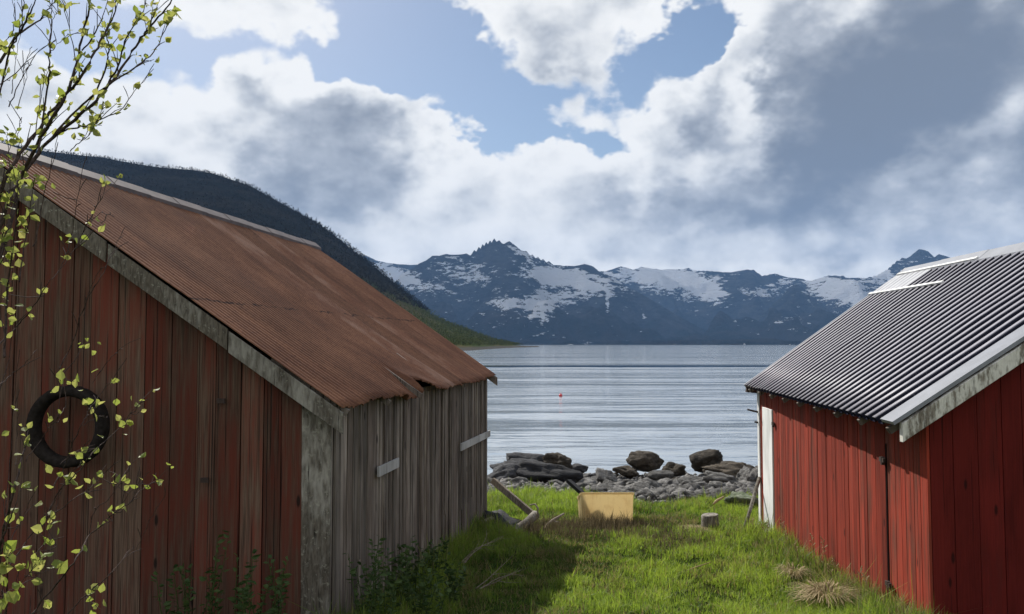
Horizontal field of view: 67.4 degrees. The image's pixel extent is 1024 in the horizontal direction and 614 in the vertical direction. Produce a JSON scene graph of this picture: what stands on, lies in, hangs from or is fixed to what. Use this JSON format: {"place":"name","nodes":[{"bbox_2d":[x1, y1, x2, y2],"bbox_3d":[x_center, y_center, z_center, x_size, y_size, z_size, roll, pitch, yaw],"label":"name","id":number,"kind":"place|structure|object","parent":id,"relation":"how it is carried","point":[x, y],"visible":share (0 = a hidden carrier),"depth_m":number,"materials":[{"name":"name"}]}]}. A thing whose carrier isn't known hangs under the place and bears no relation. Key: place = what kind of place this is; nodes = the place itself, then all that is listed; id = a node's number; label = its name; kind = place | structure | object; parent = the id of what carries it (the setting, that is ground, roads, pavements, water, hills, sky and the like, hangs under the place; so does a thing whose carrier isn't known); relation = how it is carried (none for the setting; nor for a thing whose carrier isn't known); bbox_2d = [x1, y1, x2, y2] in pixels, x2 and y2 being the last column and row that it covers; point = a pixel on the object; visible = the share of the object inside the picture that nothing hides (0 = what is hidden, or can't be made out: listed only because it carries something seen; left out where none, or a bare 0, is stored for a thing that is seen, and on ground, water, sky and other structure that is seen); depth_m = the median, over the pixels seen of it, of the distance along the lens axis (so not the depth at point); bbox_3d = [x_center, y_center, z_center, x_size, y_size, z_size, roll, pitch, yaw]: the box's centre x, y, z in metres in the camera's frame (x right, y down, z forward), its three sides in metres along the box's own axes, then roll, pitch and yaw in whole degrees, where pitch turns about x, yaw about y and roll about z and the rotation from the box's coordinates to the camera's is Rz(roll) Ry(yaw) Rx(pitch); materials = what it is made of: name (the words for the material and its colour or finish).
{"place":"outdoors","nodes":[
{"label":"outdoors","id":0,"kind":"place"},
{"bbox_2d":[0,142,538,350],"bbox_3d":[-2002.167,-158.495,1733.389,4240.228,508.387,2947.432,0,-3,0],"label":"hillside","id":1,"kind":"structure","parent":0,"point":[172,192],"depth_m":1422.62,"materials":[{"name":"green plant"}]},
{"bbox_2d":[1,139,522,345],"bbox_3d":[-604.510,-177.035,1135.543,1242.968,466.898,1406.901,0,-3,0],"label":"birch woodland","id":2,"kind":"object","parent":1,"relation":"on","point":[482,338],"visible":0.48,"depth_m":1347.23,"materials":[{"name":"green plant"}]},
{"bbox_2d":[0,0,1023,280],"label":"sky","id":3,"kind":"structure","parent":0,"point":[809,140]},
{"bbox_2d":[294,480,959,613],"bbox_3d":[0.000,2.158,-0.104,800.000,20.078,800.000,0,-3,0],"label":"ground","id":4,"kind":"structure","parent":0,"point":[513,566],"depth_m":9.58,"materials":[{"name":"green plant"}]},
{"bbox_2d":[0,314,173,613],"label":"willow shrub","id":5,"kind":"object","parent":4,"relation":"on","point":[8,547],"visible":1,"depth_m":2.39,"materials":[{"name":"green plant"}]},
{"bbox_2d":[0,0,181,383],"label":"willow shrub","id":6,"kind":"object","parent":4,"relation":"on","point":[41,132],"visible":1,"depth_m":2.57,"materials":[{"name":"green plant"}]},
{"bbox_2d":[151,530,230,613],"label":"weed clump","id":7,"kind":"object","parent":4,"relation":"on","point":[186,603],"visible":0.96,"depth_m":6.29,"materials":[{"name":"green plant"}]},
{"bbox_2d":[199,549,274,613],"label":"weed clump","id":8,"kind":"object","parent":4,"relation":"on","point":[234,599],"visible":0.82,"depth_m":6.20,"materials":[{"name":"green plant"}]},
{"bbox_2d":[0,143,496,613],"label":"boathouse","id":9,"kind":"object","parent":4,"relation":"on","point":[313,412],"visible":0.98,"depth_m":6.81,"materials":[{"name":"wood"}]},
{"bbox_2d":[26,385,109,467],"bbox_3d":[-3.818,1.028,6.608,0.686,0.713,0.146,0,-3,0],"label":"tyre","id":10,"kind":"object","parent":9,"relation":"hanging from","point":[43,451],"visible":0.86,"depth_m":6.55,"materials":[{"name":"rubber"}]},
{"bbox_2d":[235,554,292,613],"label":"weed clump","id":11,"kind":"object","parent":4,"relation":"on","point":[279,581],"visible":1,"depth_m":6.09,"materials":[{"name":"green plant"}]},
{"bbox_2d":[343,538,401,613],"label":"weed clump","id":12,"kind":"object","parent":4,"relation":"on","point":[389,609],"visible":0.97,"depth_m":6.77,"materials":[{"name":"green plant"}]},
{"bbox_2d":[357,535,415,613],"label":"weed clump","id":13,"kind":"object","parent":4,"relation":"on","point":[377,590],"visible":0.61,"depth_m":7.17,"materials":[{"name":"green plant"}]},
{"bbox_2d":[381,544,430,607],"bbox_3d":[-1.060,2.701,7.628,0.413,0.714,0.406,-2,-3,37],"label":"weed clump","id":14,"kind":"object","parent":4,"relation":"on","point":[404,562],"visible":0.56,"depth_m":7.57,"materials":[{"name":"green plant"}]},
{"bbox_2d":[392,539,437,593],"bbox_3d":[-1.042,2.812,8.264,0.525,0.640,0.354,0,-3,0],"label":"weed clump","id":15,"kind":"object","parent":4,"relation":"on","point":[412,548],"visible":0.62,"depth_m":8.24,"materials":[{"name":"green plant"}]},
{"bbox_2d":[402,568,451,613],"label":"weed clump","id":16,"kind":"object","parent":4,"relation":"on","point":[424,603],"visible":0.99,"depth_m":7.06,"materials":[{"name":"green plant"}]},
{"bbox_2d":[420,537,451,578],"bbox_3d":[-0.899,2.966,8.957,0.407,0.549,0.328,-3,-4,42],"label":"weed clump","id":17,"kind":"object","parent":4,"relation":"on","point":[436,554],"visible":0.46,"depth_m":8.97,"materials":[{"name":"green plant"}]},
{"bbox_2d":[431,558,466,605],"bbox_3d":[-0.621,2.820,7.871,0.418,0.496,0.312,-1,-3,15],"label":"weed clump","id":18,"kind":"object","parent":4,"relation":"on","point":[453,592],"visible":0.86,"depth_m":7.83,"materials":[{"name":"green plant"}]},
{"bbox_2d":[462,532,505,562],"bbox_3d":[-0.290,2.909,9.622,0.601,0.513,0.680,-2,-4,40],"label":"dead branch","id":19,"kind":"object","parent":4,"relation":"on","point":[467,557],"visible":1,"depth_m":9.53,"materials":[{"name":"grey wood"}]},
{"bbox_2d":[487,486,494,492],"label":"shore stone","id":20,"kind":"object","parent":4,"relation":"on","point":[489,489],"visible":0.22,"depth_m":17.91,"materials":[{"name":"grey stone"}]},
{"bbox_2d":[480,509,520,527],"bbox_3d":[-0.175,3.695,12.861,1.160,0.490,1.031,7,-5,-17],"label":"rock","id":21,"kind":"object","parent":4,"relation":"on","point":[503,513],"visible":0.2,"depth_m":12.86,"materials":[{"name":"grey stone"}]},
{"bbox_2d":[487,463,518,479],"bbox_3d":[-0.218,4.614,20.791,1.180,0.720,0.978,-11,-2,-2],"label":"boulder","id":22,"kind":"object","parent":4,"relation":"on","point":[503,470],"visible":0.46,"depth_m":20.57,"materials":[{"name":"grey stone"}]},
{"bbox_2d":[475,548,531,588],"bbox_3d":[-0.003,2.879,8.449,0.670,0.457,0.460,-2,-3,38],"label":"dead branch","id":23,"kind":"object","parent":4,"relation":"on","point":[488,584],"visible":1,"depth_m":8.48,"materials":[{"name":"grey wood"}]},
{"bbox_2d":[500,477,511,481],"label":"shore stone","id":24,"kind":"object","parent":4,"relation":"on","point":[507,479],"visible":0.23,"depth_m":19.95,"materials":[{"name":"grey stone"}]},
{"bbox_2d":[491,478,533,514],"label":"beam","id":25,"kind":"structure","parent":4,"relation":"on","point":[512,497],"depth_m":13.29,"materials":[{"name":"grey wood"}]},
{"bbox_2d":[510,476,528,482],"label":"shore stone","id":26,"kind":"object","parent":4,"relation":"on","point":[516,479],"visible":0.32,"depth_m":19.44,"materials":[{"name":"grey stone"}]},
{"bbox_2d":[506,452,543,461],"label":"boulder","id":27,"kind":"object","parent":4,"relation":"on","point":[509,456],"visible":0.34,"depth_m":23.05,"materials":[{"name":"grey stone"}]},
{"bbox_2d":[514,510,538,529],"bbox_3d":[0.159,3.569,12.453,0.168,0.377,0.965,-2,-3,30],"label":"driftwood log","id":28,"kind":"object","parent":4,"relation":"on","point":[533,514],"visible":0.5,"depth_m":12.62,"materials":[{"name":"grey wood"}]},
{"bbox_2d":[530,503,538,516],"bbox_3d":[0.370,3.437,12.794,0.154,0.326,0.130,0,-3,0],"label":"root","id":29,"kind":"object","parent":28,"relation":"on","point":[537,515],"visible":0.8,"depth_m":12.75,"materials":[{"name":"grey wood"}]},
{"bbox_2d":[516,461,583,482],"bbox_3d":[0.827,4.613,20.985,2.249,0.741,1.264,7,-3,2],"label":"boulder","id":30,"kind":"object","parent":4,"relation":"on","point":[536,471],"visible":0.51,"depth_m":20.68,"materials":[{"name":"grey stone"}]},
{"bbox_2d":[542,452,572,468],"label":"boulder","id":31,"kind":"object","parent":30,"relation":"on","point":[557,458],"visible":0.53,"depth_m":22.64,"materials":[{"name":"stone"}]},
{"bbox_2d":[542,513,563,528],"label":"bleached branch","id":32,"kind":"object","parent":4,"relation":"on","point":[559,516],"visible":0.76,"depth_m":12.54,"materials":[{"name":"grey wood"}]},
{"bbox_2d":[548,479,563,484],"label":"shore stone","id":33,"kind":"object","parent":4,"relation":"on","point":[550,482],"visible":0.43,"depth_m":19.45,"materials":[{"name":"grey stone"}]},
{"bbox_2d":[572,463,587,472],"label":"boulder","id":34,"kind":"object","parent":4,"relation":"on","point":[580,467],"visible":0.59,"depth_m":23.36,"materials":[{"name":"grey stone"}]},
{"bbox_2d":[576,482,590,487],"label":"shore stone","id":35,"kind":"object","parent":4,"relation":"on","point":[581,484],"visible":0.21,"depth_m":19.07,"materials":[{"name":"grey stone"}]},
{"bbox_2d":[577,478,595,483],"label":"shore stone","id":36,"kind":"object","parent":4,"relation":"on","point":[589,480],"visible":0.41,"depth_m":20.61,"materials":[{"name":"grey stone"}]},
{"bbox_2d":[589,485,606,491],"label":"shore stone","id":37,"kind":"object","parent":4,"relation":"on","point":[594,488],"visible":0.48,"depth_m":18.36,"materials":[{"name":"grey stone"}]},
{"bbox_2d":[577,492,633,522],"bbox_3d":[1.644,3.498,13.587,0.934,0.585,0.804,0,-3,0],"label":"plastic tub","id":38,"kind":"object","parent":4,"relation":"on","point":[595,503],"visible":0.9,"depth_m":13.21,"materials":[{"name":"yellow plastic"}]},
{"bbox_2d":[566,479,584,493],"bbox_3d":[1.233,3.283,13.582,0.115,0.398,0.659,3,-4,-44],"label":"plank","id":39,"kind":"object","parent":38,"relation":"in","point":[575,486],"visible":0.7,"depth_m":13.67,"materials":[{"name":"grey wood"}]},
{"bbox_2d":[595,467,617,482],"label":"boulder","id":40,"kind":"object","parent":4,"relation":"on","point":[602,474],"visible":0.76,"depth_m":21.25,"materials":[{"name":"grey stone"}]},
{"bbox_2d":[601,479,612,483],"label":"shore stone","id":41,"kind":"object","parent":4,"relation":"on","point":[607,481],"visible":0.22,"depth_m":20.82,"materials":[{"name":"grey stone"}]},
{"bbox_2d":[606,485,613,490],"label":"shore stone","id":42,"kind":"object","parent":4,"relation":"on","point":[609,487],"visible":0.15,"depth_m":18.48,"materials":[{"name":"grey stone"}]},
{"bbox_2d":[608,481,624,485],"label":"shore stone","id":43,"kind":"object","parent":4,"relation":"on","point":[619,483],"visible":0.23,"depth_m":20.37,"materials":[{"name":"grey stone"}]},
{"bbox_2d":[487,472,753,503],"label":"pebbles","id":44,"kind":"object","parent":4,"relation":"on","point":[641,497],"visible":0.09,"depth_m":18.65,"materials":[{"name":"grey stone"}]},
{"bbox_2d":[489,458,537,468],"bbox_3d":[0.141,4.704,22.344,1.132,0.587,1.421,3,-4,-44],"label":"boulder","id":45,"kind":"object","parent":44,"relation":"on","point":[517,461],"visible":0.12,"depth_m":22.32,"materials":[{"name":"grey stone"}]},
{"bbox_2d":[612,465,638,477],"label":"boulder","id":46,"kind":"object","parent":44,"relation":"on","point":[627,471],"visible":1,"depth_m":22.76,"materials":[{"name":"grey stone"}]},
{"bbox_2d":[626,450,663,471],"bbox_3d":[4.193,4.879,24.317,0.965,0.662,1.172,-2,-3,36],"label":"boulder","id":47,"kind":"object","parent":44,"relation":"on","point":[644,461],"visible":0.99,"depth_m":24.00,"materials":[{"name":"grey stone"}]},
{"bbox_2d":[689,449,722,472],"bbox_3d":[6.118,4.835,24.128,1.091,0.725,1.023,-17,-2,-4],"label":"boulder","id":48,"kind":"object","parent":44,"relation":"on","point":[699,460],"visible":0.73,"depth_m":23.76,"materials":[{"name":"stone"}]},
{"bbox_2d":[611,486,634,491],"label":"shore stone","id":49,"kind":"object","parent":4,"relation":"on","point":[615,489],"visible":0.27,"depth_m":17.96,"materials":[{"name":"grey stone"}]},
{"bbox_2d":[623,479,636,485],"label":"shore stone","id":50,"kind":"object","parent":4,"relation":"on","point":[625,481],"visible":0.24,"depth_m":20.65,"materials":[{"name":"grey stone"}]},
{"bbox_2d":[504,508,757,560],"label":"dead weeds","id":51,"kind":"object","parent":4,"relation":"on","point":[605,523],"visible":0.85,"depth_m":12.19,"materials":[{"name":"plant"}]},
{"bbox_2d":[631,486,642,491],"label":"shore stone","id":52,"kind":"object","parent":4,"relation":"on","point":[635,489],"visible":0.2,"depth_m":18.10,"materials":[{"name":"grey stone"}]},
{"bbox_2d":[625,481,650,486],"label":"shore stone","id":53,"kind":"object","parent":4,"relation":"on","point":[646,482],"visible":0.2,"depth_m":19.82,"materials":[{"name":"grey stone"}]},
{"bbox_2d":[633,481,650,488],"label":"shore stone","id":54,"kind":"object","parent":4,"relation":"on","point":[641,484],"visible":0.49,"depth_m":18.50,"materials":[{"name":"grey stone"}]},
{"bbox_2d":[635,489,654,499],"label":"shore stone","id":55,"kind":"object","parent":4,"relation":"on","point":[646,493],"visible":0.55,"depth_m":17.09,"materials":[{"name":"grey stone"}]},
{"bbox_2d":[641,478,661,487],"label":"shore stone","id":56,"kind":"object","parent":4,"relation":"on","point":[655,484],"visible":0.53,"depth_m":19.88,"materials":[{"name":"grey stone"}]},
{"bbox_2d":[651,487,666,494],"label":"shore stone","id":57,"kind":"object","parent":4,"relation":"on","point":[659,491],"visible":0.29,"depth_m":17.53,"materials":[{"name":"grey stone"}]},
{"bbox_2d":[657,478,672,484],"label":"shore stone","id":58,"kind":"object","parent":4,"relation":"on","point":[669,481],"visible":0.37,"depth_m":20.40,"materials":[{"name":"grey stone"}]},
{"bbox_2d":[659,492,671,499],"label":"shore stone","id":59,"kind":"object","parent":4,"relation":"on","point":[668,495],"visible":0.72,"depth_m":17.04,"materials":[{"name":"grey stone"}]},
{"bbox_2d":[662,461,685,476],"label":"boulder","id":60,"kind":"object","parent":4,"relation":"on","point":[676,469],"visible":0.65,"depth_m":22.38,"materials":[{"name":"grey stone"}]},
{"bbox_2d":[671,487,690,493],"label":"shore stone","id":61,"kind":"object","parent":4,"relation":"on","point":[680,489],"visible":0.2,"depth_m":17.98,"materials":[{"name":"grey stone"}]},
{"bbox_2d":[677,476,688,483],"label":"shore stone","id":62,"kind":"object","parent":4,"relation":"on","point":[682,479],"visible":0.27,"depth_m":20.02,"materials":[{"name":"grey stone"}]},
{"bbox_2d":[680,479,695,485],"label":"shore stone","id":63,"kind":"object","parent":4,"relation":"on","point":[686,481],"visible":0.3,"depth_m":19.25,"materials":[{"name":"grey stone"}]},
{"bbox_2d":[681,491,697,499],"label":"shore stone","id":64,"kind":"object","parent":4,"relation":"on","point":[687,494],"visible":0.44,"depth_m":16.71,"materials":[{"name":"grey stone"}]},
{"bbox_2d":[680,482,701,489],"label":"shore stone","id":65,"kind":"object","parent":4,"relation":"on","point":[695,486],"visible":0.38,"depth_m":18.43,"materials":[{"name":"grey stone"}]},
{"bbox_2d":[687,476,701,479],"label":"shore stone","id":66,"kind":"object","parent":4,"relation":"on","point":[692,477],"visible":0.22,"depth_m":21.23,"materials":[{"name":"grey stone"}]},
{"bbox_2d":[681,524,716,532],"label":"straw tussock","id":67,"kind":"object","parent":4,"relation":"on","point":[696,526],"visible":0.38,"depth_m":12.52,"materials":[{"name":"beige plant"}]},
{"bbox_2d":[698,488,710,496],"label":"shore stone","id":68,"kind":"object","parent":4,"relation":"on","point":[702,490],"visible":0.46,"depth_m":17.19,"materials":[{"name":"grey stone"}]},
{"bbox_2d":[696,481,714,488],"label":"boulder","id":69,"kind":"object","parent":4,"relation":"on","point":[705,485],"visible":0.29,"depth_m":18.60,"materials":[{"name":"grey stone"}]},
{"bbox_2d":[701,513,718,528],"bbox_3d":[3.252,3.549,12.590,0.338,0.313,0.332,0,-3,0],"label":"tree stump","id":70,"kind":"object","parent":4,"relation":"on","point":[707,519],"visible":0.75,"depth_m":12.50,"materials":[{"name":"grey wood"}]},
{"bbox_2d":[709,481,725,487],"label":"shore stone","id":71,"kind":"object","parent":4,"relation":"on","point":[716,484],"visible":0.48,"depth_m":18.97,"materials":[{"name":"grey stone"}]},
{"bbox_2d":[713,496,723,504],"bbox_3d":[4.060,3.813,15.145,0.337,0.136,0.067,2,-4,-38],"label":"stick","id":72,"kind":"object","parent":4,"relation":"on","point":[717,500],"visible":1,"depth_m":15.12,"materials":[{"name":"wood"}]},
{"bbox_2d":[700,471,737,483],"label":"boulder","id":73,"kind":"object","parent":4,"relation":"on","point":[715,476],"visible":0.7,"depth_m":20.20,"materials":[{"name":"grey stone"}]},
{"bbox_2d":[711,488,734,498],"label":"shore stone","id":74,"kind":"object","parent":4,"relation":"on","point":[715,491],"visible":0.56,"depth_m":17.03,"materials":[{"name":"grey stone"}]},
{"bbox_2d":[702,461,754,477],"bbox_3d":[6.634,4.922,22.874,2.005,0.626,1.052,6,-3,-2],"label":"boulder","id":75,"kind":"object","parent":4,"relation":"on","point":[733,468],"visible":0.4,"depth_m":22.75,"materials":[{"name":"stone"}]},
{"bbox_2d":[724,484,739,489],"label":"shore stone","id":76,"kind":"object","parent":4,"relation":"on","point":[733,486],"visible":0.2,"depth_m":17.90,"materials":[{"name":"grey stone"}]},
{"bbox_2d":[724,491,758,508],"bbox_3d":[4.628,3.901,15.407,0.792,0.349,0.593,6,-2,4],"label":"boulder","id":77,"kind":"object","parent":4,"relation":"on","point":[741,497],"visible":0.55,"depth_m":15.21,"materials":[{"name":"stone"}]},
{"bbox_2d":[733,482,751,486],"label":"shore stone","id":78,"kind":"object","parent":4,"relation":"on","point":[741,483],"visible":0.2,"depth_m":18.82,"materials":[{"name":"grey stone"}]},
{"bbox_2d":[736,466,751,480],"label":"boulder","id":79,"kind":"object","parent":4,"relation":"on","point":[744,471],"visible":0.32,"depth_m":21.19,"materials":[{"name":"grey stone"}]},
{"bbox_2d":[735,487,753,490],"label":"shore stone","id":80,"kind":"object","parent":4,"relation":"on","point":[745,488],"visible":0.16,"depth_m":17.52,"materials":[{"name":"grey stone"}]},
{"bbox_2d":[739,479,755,484],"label":"shore stone","id":81,"kind":"object","parent":4,"relation":"on","point":[753,482],"visible":0.27,"depth_m":20.26,"materials":[{"name":"grey stone"}]},
{"bbox_2d":[742,477,760,530],"bbox_3d":[3.891,3.251,12.506,0.065,0.853,0.911,-2,-3,36],"label":"pole","id":82,"kind":"object","parent":4,"relation":"on","point":[756,487],"visible":0.78,"depth_m":12.56,"materials":[{"name":"grey wood"}]},
{"bbox_2d":[746,465,757,480],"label":"boulder","id":83,"kind":"object","parent":4,"relation":"on","point":[752,475],"visible":0.25,"depth_m":20.29,"materials":[{"name":"grey stone"}]},
{"bbox_2d":[772,562,817,579],"bbox_3d":[3.326,3.135,9.045,0.543,0.166,0.567,0,-3,0],"label":"straw tussock","id":84,"kind":"object","parent":4,"relation":"on","point":[792,568],"visible":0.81,"depth_m":9.02,"materials":[{"name":"beige plant"}]},
{"bbox_2d":[810,533,816,569],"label":"seed stalk","id":85,"kind":"object","parent":4,"relation":"on","point":[812,546],"visible":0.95,"depth_m":9.24,"materials":[{"name":"plant"}]},
{"bbox_2d":[784,578,862,608],"bbox_3d":[3.223,2.961,7.866,0.861,0.216,0.856,0,-3,0],"label":"straw tussock","id":86,"kind":"object","parent":4,"relation":"on","point":[815,590],"visible":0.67,"depth_m":7.82,"materials":[{"name":"beige plant"}]},
{"bbox_2d":[820,536,828,572],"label":"seed stalk","id":87,"kind":"object","parent":4,"relation":"on","point":[824,550],"visible":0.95,"depth_m":8.91,"materials":[{"name":"plant"}]},
{"bbox_2d":[858,566,863,594],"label":"seed stalk","id":88,"kind":"object","parent":4,"relation":"on","point":[861,568],"visible":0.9,"depth_m":7.92,"materials":[{"name":"plant"}]},
{"bbox_2d":[744,242,1023,613],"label":"boathouse","id":89,"kind":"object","parent":4,"relation":"on","point":[890,423],"visible":0.98,"depth_m":7.91,"materials":[{"name":"red wood"}]},
{"bbox_2d":[464,344,797,476],"bbox_3d":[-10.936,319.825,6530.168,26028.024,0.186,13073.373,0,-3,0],"label":"sea","id":90,"kind":"structure","parent":0,"point":[612,407],"depth_m":56.27,"materials":[{"name":"liquid"}]},
{"bbox_2d":[363,239,949,344],"bbox_3d":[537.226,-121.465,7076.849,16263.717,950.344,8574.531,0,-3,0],"label":"mountains","id":91,"kind":"structure","parent":0,"point":[510,291],"depth_m":6047.40,"materials":[{"name":"stone"}]},
{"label":"shore stone","id":92,"kind":"object","parent":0,"visible":0},
{"bbox_2d":[647,470,674,479],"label":"boulder","id":93,"kind":"object","parent":92,"relation":"on","point":[656,474],"visible":0.86,"depth_m":21.25,"materials":[{"name":"grey stone"}]}
]}

